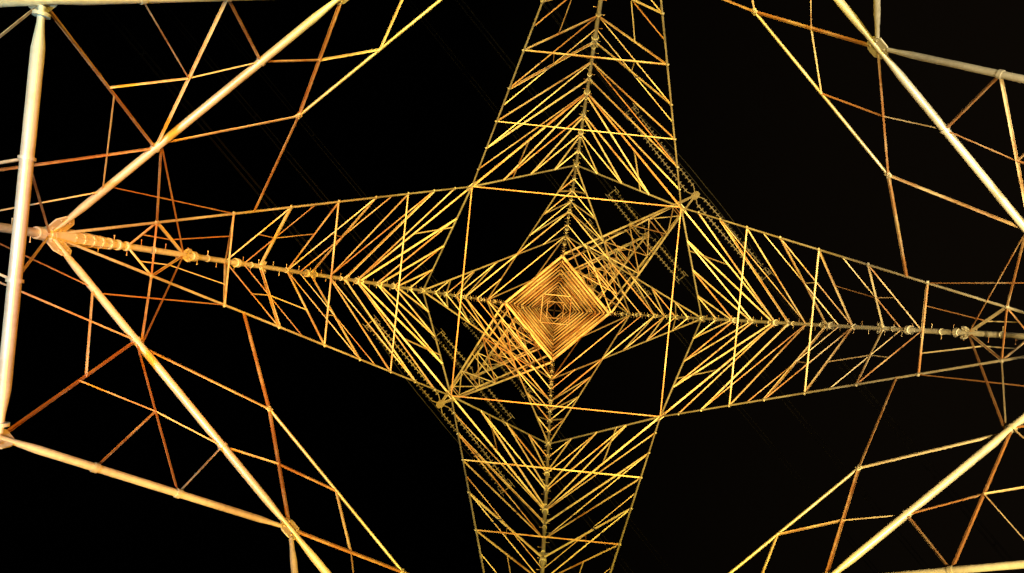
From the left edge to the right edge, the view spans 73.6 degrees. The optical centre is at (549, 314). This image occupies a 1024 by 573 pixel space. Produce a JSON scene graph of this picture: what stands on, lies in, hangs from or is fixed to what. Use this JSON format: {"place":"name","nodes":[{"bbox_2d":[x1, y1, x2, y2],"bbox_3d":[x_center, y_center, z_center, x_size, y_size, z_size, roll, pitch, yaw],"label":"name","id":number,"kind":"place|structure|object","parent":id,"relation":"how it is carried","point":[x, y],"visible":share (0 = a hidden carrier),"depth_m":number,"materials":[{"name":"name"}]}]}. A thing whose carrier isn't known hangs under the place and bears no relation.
{"place":"outdoors","nodes":[
{"label":"outdoors","id":0,"kind":"place"},
{"bbox_2d":[0,0,1023,572],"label":"transmission tower","id":1,"kind":"structure","parent":0,"point":[58,236],"depth_m":17.23,"materials":[{"name":"metal"}]},
{"bbox_2d":[363,315,440,403],"bbox_3d":[-12.290,4.062,57.817,1.254,1.175,9.380,-39,-90,0],"label":"insulator string","id":2,"kind":"object","parent":1,"relation":"attached to","point":[378,324],"visible":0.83,"depth_m":57.68,"materials":[{"name":"ceramic"}]},
{"bbox_2d":[432,329,473,376],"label":"insulator string","id":3,"kind":"object","parent":1,"relation":"attached to","point":[451,353],"visible":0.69,"depth_m":70.18,"materials":[{"name":"ceramic"}]},
{"bbox_2d":[440,404,514,495],"bbox_3d":[-6.375,11.280,57.817,1.254,1.175,9.380,-39,-90,0],"label":"insulator string","id":4,"kind":"object","parent":1,"relation":"attached to","point":[482,450],"visible":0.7,"depth_m":57.68,"materials":[{"name":"ceramic"}]},
{"bbox_2d":[462,316,497,356],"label":"insulator string","id":5,"kind":"object","parent":1,"relation":"attached to","point":[472,320],"visible":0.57,"depth_m":82.12,"materials":[{"name":"ceramic"}]},
{"bbox_2d":[474,377,514,424],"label":"insulator string","id":6,"kind":"object","parent":1,"relation":"attached to","point":[497,403],"visible":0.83,"depth_m":70.16,"materials":[{"name":"ceramic"}]},
{"bbox_2d":[497,357,532,398],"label":"insulator string","id":7,"kind":"object","parent":1,"relation":"attached to","point":[518,379],"visible":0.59,"depth_m":82.12,"materials":[{"name":"ceramic"}]},
{"bbox_2d":[583,220,615,259],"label":"insulator string","id":8,"kind":"object","parent":1,"relation":"attached to","point":[595,237],"visible":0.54,"depth_m":82.12,"materials":[{"name":"ceramic"}]},
{"bbox_2d":[606,186,645,234],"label":"insulator string","id":9,"kind":"object","parent":1,"relation":"attached to","point":[624,212],"visible":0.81,"depth_m":70.17,"materials":[{"name":"ceramic"}]},
{"bbox_2d":[616,260,651,300],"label":"insulator string","id":10,"kind":"object","parent":1,"relation":"attached to","point":[631,282],"visible":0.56,"depth_m":82.15,"materials":[{"name":"ceramic"}]},
{"bbox_2d":[622,103,695,194],"bbox_3d":[9.455,-13.736,57.817,1.254,1.175,9.380,-39,-90,0],"label":"insulator string","id":11,"kind":"object","parent":1,"relation":"attached to","point":[668,167],"visible":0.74,"depth_m":57.75,"materials":[{"name":"ceramic"}]},
{"bbox_2d":[646,236,687,281],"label":"insulator string","id":12,"kind":"object","parent":1,"relation":"attached to","point":[664,261],"visible":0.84,"depth_m":70.18,"materials":[{"name":"ceramic"}]},
{"bbox_2d":[695,195,773,280],"bbox_3d":[15.370,-6.518,57.817,1.254,1.175,9.380,-39,-90,0],"label":"insulator string","id":13,"kind":"object","parent":1,"relation":"attached to","point":[726,238],"visible":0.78,"depth_m":57.76,"materials":[{"name":"ceramic"}]},
{"bbox_2d":[0,0,1023,572],"label":"sky","id":14,"kind":"structure","parent":0,"point":[757,133],"materials":[{"name":"black"}]}
]}

